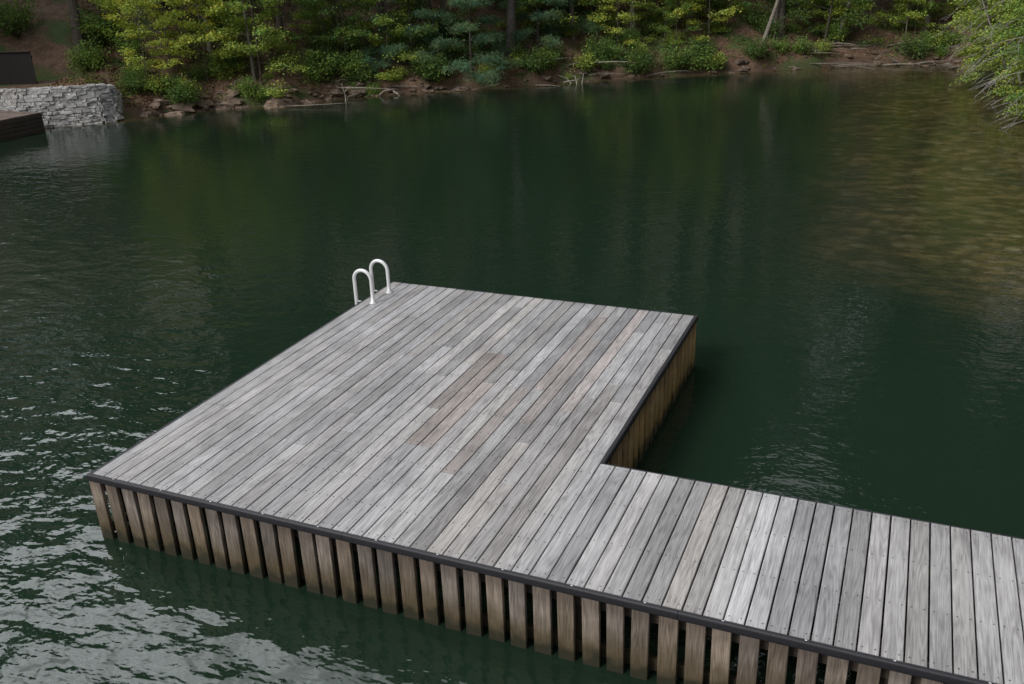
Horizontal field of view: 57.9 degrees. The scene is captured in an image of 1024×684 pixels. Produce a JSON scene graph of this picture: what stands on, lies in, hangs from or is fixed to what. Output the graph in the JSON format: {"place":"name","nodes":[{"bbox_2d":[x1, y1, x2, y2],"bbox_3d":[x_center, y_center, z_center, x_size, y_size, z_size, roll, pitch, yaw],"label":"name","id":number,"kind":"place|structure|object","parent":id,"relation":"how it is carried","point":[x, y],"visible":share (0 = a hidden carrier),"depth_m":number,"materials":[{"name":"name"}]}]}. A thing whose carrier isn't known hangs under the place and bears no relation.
{"place":"outdoors","nodes":[
{"label":"outdoors","id":0,"kind":"place"},
{"bbox_2d":[0,65,1023,683],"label":"lake water","id":1,"kind":"structure","parent":0,"point":[832,257],"depth_m":16.65,"materials":[{"name":"green liquid"}]},
{"bbox_2d":[86,281,1023,683],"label":"wooden dock","id":2,"kind":"object","parent":1,"relation":"in","point":[496,443],"visible":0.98,"depth_m":8.69,"materials":[{"name":"grey wood"}]},
{"bbox_2d":[352,259,392,304],"bbox_3d":[-2.083,-0.100,14.297,0.395,2.322,0.590,8,25,22],"label":"swim ladder","id":3,"kind":"object","parent":2,"relation":"attached to","point":[369,274],"visible":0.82,"depth_m":13.86,"materials":[{"name":"metal"}]},
{"bbox_2d":[0,0,1023,120],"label":"ground","id":4,"kind":"structure","parent":0,"point":[46,43],"depth_m":41.75,"materials":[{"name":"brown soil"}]},
{"bbox_2d":[0,51,37,84],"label":"dark fence","id":5,"kind":"object","parent":4,"relation":"on","point":[16,67],"visible":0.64,"depth_m":35.95,"materials":[{"name":"paint"}]},
{"bbox_2d":[0,0,43,39],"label":"shrub","id":6,"kind":"object","parent":4,"relation":"on","point":[11,23],"visible":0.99,"depth_m":38.19,"materials":[{"name":"green plant"}]},
{"bbox_2d":[0,111,44,140],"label":"dark wooden jetty","id":7,"kind":"object","parent":4,"relation":"on","point":[12,121],"visible":0.9,"depth_m":33.34,"materials":[{"name":"brown wood"}]},
{"bbox_2d":[0,83,123,126],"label":"stone retaining wall","id":8,"kind":"structure","parent":4,"relation":"on","point":[68,105],"depth_m":34.91,"materials":[{"name":"grey stone"}]},
{"bbox_2d":[62,39,109,71],"bbox_3d":[-17.159,-11.632,37.476,1.909,1.422,1.807,-9,24,-15],"label":"shrub","id":9,"kind":"object","parent":4,"relation":"on","point":[83,64],"visible":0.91,"depth_m":37.29,"materials":[{"name":"green plant"}]},
{"bbox_2d":[59,5,121,46],"bbox_3d":[-17.380,-13.095,38.456,2.501,1.775,3.152,-7,23,-12],"label":"shrub","id":10,"kind":"object","parent":4,"relation":"on","point":[94,36],"visible":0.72,"depth_m":38.21,"materials":[{"name":"green plant"}]},
{"bbox_2d":[75,45,113,69],"bbox_3d":[-16.972,-11.538,37.587,1.406,1.106,1.485,0,23,4],"label":"shrub","id":11,"kind":"object","parent":4,"relation":"on","point":[92,59],"visible":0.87,"depth_m":37.35,"materials":[{"name":"green plant"}]},
{"bbox_2d":[80,0,151,53],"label":"sapling tree","id":12,"kind":"object","parent":4,"relation":"on","point":[123,25],"visible":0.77,"depth_m":37.62,"materials":[{"name":"green plant"}]},
{"bbox_2d":[68,0,166,53],"bbox_3d":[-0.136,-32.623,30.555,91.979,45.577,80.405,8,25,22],"label":"broadleaf tree","id":13,"kind":"object","parent":4,"relation":"on","point":[77,35],"visible":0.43,"depth_m":37.94,"materials":[{"name":"brown plant"}]},
{"bbox_2d":[101,0,183,89],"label":"sapling tree","id":14,"kind":"object","parent":4,"relation":"on","point":[124,3],"visible":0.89,"depth_m":36.63,"materials":[{"name":"green plant"}]},
{"bbox_2d":[137,67,175,96],"bbox_3d":[-14.136,-10.378,37.108,1.569,1.308,1.640,-9,24,-15],"label":"shrub","id":15,"kind":"object","parent":4,"relation":"on","point":[156,83],"visible":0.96,"depth_m":36.85,"materials":[{"name":"green plant"}]},
{"bbox_2d":[116,0,212,72],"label":"sapling tree","id":16,"kind":"object","parent":4,"relation":"on","point":[176,42],"visible":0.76,"depth_m":37.41,"materials":[{"name":"green plant"}]},
{"bbox_2d":[144,0,210,39],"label":"sapling tree","id":17,"kind":"object","parent":4,"relation":"on","point":[157,13],"visible":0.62,"depth_m":39.40,"materials":[{"name":"green plant"}]},
{"bbox_2d":[171,72,207,97],"bbox_3d":[-13.088,-10.328,37.398,1.458,1.163,1.394,-10,24,-18],"label":"shrub","id":18,"kind":"object","parent":4,"relation":"on","point":[180,79],"visible":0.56,"depth_m":37.22,"materials":[{"name":"green plant"}]},
{"bbox_2d":[159,0,243,80],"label":"sapling tree","id":19,"kind":"object","parent":4,"relation":"on","point":[210,12],"visible":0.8,"depth_m":37.30,"materials":[{"name":"green plant"}]},
{"bbox_2d":[201,0,213,51],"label":"broadleaf tree","id":20,"kind":"object","parent":4,"relation":"on","point":[210,47],"visible":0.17,"depth_m":39.72,"materials":[{"name":"brown plant"}]},
{"bbox_2d":[191,0,257,58],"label":"sapling tree","id":21,"kind":"object","parent":4,"relation":"on","point":[213,23],"visible":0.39,"depth_m":38.27,"materials":[{"name":"green plant"}]},
{"bbox_2d":[241,0,256,80],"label":"broadleaf tree","id":22,"kind":"object","parent":4,"relation":"on","point":[253,71],"visible":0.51,"depth_m":38.25,"materials":[{"name":"brown plant"}]},
{"bbox_2d":[275,4,284,34],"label":"broadleaf tree","id":23,"kind":"object","parent":4,"relation":"on","point":[279,22],"visible":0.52,"depth_m":40.99,"materials":[{"name":"brown plant"}]},
{"bbox_2d":[299,50,342,84],"bbox_3d":[-8.213,-11.584,39.161,2.121,1.580,2.008,-20,29,-36],"label":"shrub","id":24,"kind":"object","parent":4,"relation":"on","point":[321,76],"visible":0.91,"depth_m":39.08,"materials":[{"name":"green plant"}]},
{"bbox_2d":[329,0,336,34],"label":"broadleaf tree","id":25,"kind":"object","parent":4,"relation":"on","point":[332,3],"visible":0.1,"depth_m":41.38,"materials":[{"name":"brown plant"}]},
{"bbox_2d":[334,49,375,76],"bbox_3d":[-6.821,-12.026,39.849,1.607,1.264,1.697,15,28,34],"label":"shrub","id":26,"kind":"object","parent":4,"relation":"on","point":[354,61],"visible":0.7,"depth_m":39.54,"materials":[{"name":"green plant"}]},
{"bbox_2d":[376,0,387,33],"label":"broadleaf tree","id":27,"kind":"object","parent":4,"relation":"on","point":[381,3],"visible":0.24,"depth_m":42.19,"materials":[{"name":"brown plant"}]},
{"bbox_2d":[351,0,445,72],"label":"pine tree","id":28,"kind":"object","parent":4,"relation":"on","point":[424,13],"visible":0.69,"depth_m":40.03,"materials":[{"name":"green plant"}]},
{"bbox_2d":[408,49,451,82],"bbox_3d":[-3.549,-11.940,40.145,2.001,1.420,2.521,4,24,14],"label":"shrub","id":29,"kind":"object","parent":4,"relation":"on","point":[425,72],"visible":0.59,"depth_m":39.93,"materials":[{"name":"green plant"}]},
{"bbox_2d":[441,0,445,38],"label":"broadleaf tree","id":30,"kind":"object","parent":4,"relation":"on","point":[442,4],"depth_m":41.99,"materials":[{"name":"brown plant"}]},
{"bbox_2d":[341,74,584,101],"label":"dead branch","id":31,"kind":"object","parent":4,"relation":"on","point":[555,74],"visible":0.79,"depth_m":41.08,"materials":[{"name":"wood"}]},
{"bbox_2d":[429,0,522,86],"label":"pine tree","id":32,"kind":"object","parent":4,"relation":"on","point":[479,39],"visible":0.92,"depth_m":39.57,"materials":[{"name":"green plant"}]},
{"bbox_2d":[467,61,501,76],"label":"shrub","id":33,"kind":"object","parent":4,"relation":"on","point":[484,68],"visible":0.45,"depth_m":40.51,"materials":[{"name":"green plant"}]},
{"bbox_2d":[506,0,515,58],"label":"broadleaf tree","id":34,"kind":"object","parent":4,"relation":"on","point":[511,22],"visible":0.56,"depth_m":41.36,"materials":[{"name":"brown plant"}]},
{"bbox_2d":[480,0,572,55],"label":"pine tree","id":35,"kind":"object","parent":4,"relation":"on","point":[548,16],"visible":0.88,"depth_m":41.62,"materials":[{"name":"green plant"}]},
{"bbox_2d":[513,42,554,74],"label":"shrub","id":36,"kind":"object","parent":4,"relation":"on","point":[534,65],"visible":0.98,"depth_m":41.01,"materials":[{"name":"green plant"}]},
{"bbox_2d":[66,0,1006,111],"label":"ground cover plants","id":37,"kind":"object","parent":4,"relation":"on","point":[88,77],"visible":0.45,"depth_m":39.34,"materials":[{"name":"green plant"}]},
{"bbox_2d":[87,0,1023,106],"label":"forest understory","id":38,"kind":"object","parent":4,"relation":"on","point":[220,69],"visible":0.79,"depth_m":41.00,"materials":[{"name":"green plant"}]},
{"bbox_2d":[569,0,575,40],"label":"broadleaf tree","id":39,"kind":"object","parent":4,"relation":"on","point":[573,19],"visible":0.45,"depth_m":43.29,"materials":[{"name":"brown plant"}]},
{"bbox_2d":[140,51,1018,117],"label":"shore rocks","id":40,"kind":"object","parent":4,"relation":"on","point":[232,102],"visible":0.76,"depth_m":38.10,"materials":[{"name":"grey stone"}]},
{"bbox_2d":[569,45,599,72],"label":"shrub","id":41,"kind":"object","parent":4,"relation":"on","point":[586,62],"visible":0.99,"depth_m":41.77,"materials":[{"name":"green plant"}]},
{"bbox_2d":[559,0,622,36],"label":"pine tree","id":42,"kind":"object","parent":4,"relation":"on","point":[589,25],"visible":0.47,"depth_m":43.03,"materials":[{"name":"green plant"}]},
{"bbox_2d":[228,41,976,106],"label":"driftwood pile","id":43,"kind":"object","parent":4,"relation":"on","point":[831,66],"visible":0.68,"depth_m":42.80,"materials":[{"name":"brown wood"}]},
{"bbox_2d":[586,0,642,47],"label":"sapling tree","id":44,"kind":"object","parent":4,"relation":"on","point":[624,15],"visible":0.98,"depth_m":42.59,"materials":[{"name":"green plant"}]},
{"bbox_2d":[630,0,635,38],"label":"broadleaf tree","id":45,"kind":"object","parent":4,"relation":"on","point":[632,11],"visible":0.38,"depth_m":43.57,"materials":[{"name":"brown plant"}]},
{"bbox_2d":[611,40,665,74],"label":"shrub","id":46,"kind":"object","parent":4,"relation":"on","point":[633,58],"visible":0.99,"depth_m":42.00,"materials":[{"name":"green plant"}]},
{"bbox_2d":[624,0,705,40],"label":"sapling tree","id":47,"kind":"object","parent":4,"relation":"on","point":[639,4],"visible":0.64,"depth_m":43.14,"materials":[{"name":"green plant"}]},
{"bbox_2d":[656,42,693,71],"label":"shrub","id":48,"kind":"object","parent":4,"relation":"on","point":[679,67],"visible":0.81,"depth_m":42.31,"materials":[{"name":"green plant"}]},
{"bbox_2d":[685,7,693,30],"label":"broadleaf tree","id":49,"kind":"object","parent":4,"relation":"on","point":[691,17],"visible":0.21,"depth_m":44.42,"materials":[{"name":"brown plant"}]},
{"bbox_2d":[675,0,740,42],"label":"sapling tree","id":50,"kind":"object","parent":4,"relation":"on","point":[726,11],"visible":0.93,"depth_m":43.16,"materials":[{"name":"green plant"}]},
{"bbox_2d":[705,45,728,68],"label":"shrub","id":51,"kind":"object","parent":4,"relation":"on","point":[719,60],"visible":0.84,"depth_m":42.58,"materials":[{"name":"green plant"}]},
{"bbox_2d":[739,35,778,60],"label":"shrub","id":52,"kind":"object","parent":4,"relation":"on","point":[759,50],"visible":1,"depth_m":42.73,"materials":[{"name":"green plant"}]},
{"bbox_2d":[760,0,779,45],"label":"trunk","id":53,"kind":"object","parent":4,"relation":"on","point":[768,27],"visible":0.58,"depth_m":42.95,"materials":[{"name":"beige plant"}]},
{"bbox_2d":[772,0,785,39],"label":"broadleaf tree","id":54,"kind":"object","parent":4,"relation":"on","point":[781,9],"visible":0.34,"depth_m":44.00,"materials":[{"name":"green plant"}]},
{"bbox_2d":[789,33,816,54],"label":"shrub","id":55,"kind":"object","parent":4,"relation":"on","point":[804,49],"visible":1,"depth_m":43.24,"materials":[{"name":"green plant"}]},
{"bbox_2d":[809,0,876,28],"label":"sapling tree","id":56,"kind":"object","parent":4,"relation":"on","point":[841,11],"visible":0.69,"depth_m":43.79,"materials":[{"name":"green plant"}]},
{"bbox_2d":[835,0,851,41],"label":"broadleaf tree","id":57,"kind":"object","parent":4,"relation":"on","point":[848,5],"visible":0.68,"depth_m":44.08,"materials":[{"name":"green plant"}]},
{"bbox_2d":[871,0,927,37],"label":"sapling tree","id":58,"kind":"object","parent":4,"relation":"on","point":[907,13],"visible":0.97,"depth_m":43.86,"materials":[{"name":"green plant"}]},
{"bbox_2d":[923,0,933,33],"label":"broadleaf tree","id":59,"kind":"object","parent":4,"relation":"on","point":[927,20],"visible":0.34,"depth_m":44.28,"materials":[{"name":"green plant"}]},
{"bbox_2d":[910,24,951,51],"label":"shrub","id":60,"kind":"object","parent":4,"relation":"on","point":[931,42],"visible":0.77,"depth_m":43.02,"materials":[{"name":"green plant"}]},
{"bbox_2d":[931,0,1015,88],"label":"bare branch tree","id":61,"kind":"object","parent":4,"relation":"on","point":[988,20],"visible":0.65,"depth_m":34.86,"materials":[{"name":"green plant"}]},
{"bbox_2d":[947,0,1019,85],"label":"overhanging tree","id":62,"kind":"object","parent":4,"relation":"on","point":[973,59],"visible":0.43,"depth_m":35.81,"materials":[{"name":"green plant"}]},
{"bbox_2d":[943,0,1023,106],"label":"bare branch tree","id":63,"kind":"object","parent":4,"relation":"on","point":[1019,79],"visible":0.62,"depth_m":31.59,"materials":[{"name":"green plant"}]},
{"bbox_2d":[944,0,1023,58],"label":"overhanging tree","id":64,"kind":"object","parent":4,"relation":"on","point":[972,4],"visible":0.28,"depth_m":38.32,"materials":[{"name":"green plant"}]},
{"bbox_2d":[948,0,1023,94],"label":"overhanging tree","id":65,"kind":"object","parent":4,"relation":"on","point":[991,63],"visible":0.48,"depth_m":33.64,"materials":[{"name":"green plant"}]},
{"bbox_2d":[953,0,1023,40],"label":"sapling tree","id":66,"kind":"object","parent":4,"relation":"on","point":[977,29],"visible":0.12,"depth_m":40.24,"materials":[{"name":"green plant"}]},
{"bbox_2d":[963,0,1023,130],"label":"bare branch tree","id":67,"kind":"object","parent":4,"relation":"on","point":[1001,74],"visible":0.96,"depth_m":27.28,"materials":[{"name":"green plant"}]},
{"bbox_2d":[978,0,1023,98],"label":"overhanging tree","id":68,"kind":"object","parent":4,"relation":"on","point":[999,10],"visible":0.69,"depth_m":30.78,"materials":[{"name":"green plant"}]},
{"bbox_2d":[992,0,1023,116],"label":"overhanging tree","id":69,"kind":"object","parent":4,"relation":"on","point":[1007,17],"visible":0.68,"depth_m":28.72,"materials":[{"name":"green plant"}]},
{"bbox_2d":[995,0,1023,119],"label":"overhanging tree","id":70,"kind":"object","parent":4,"relation":"on","point":[1021,93],"visible":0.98,"depth_m":26.84,"materials":[{"name":"green plant"}]}
]}

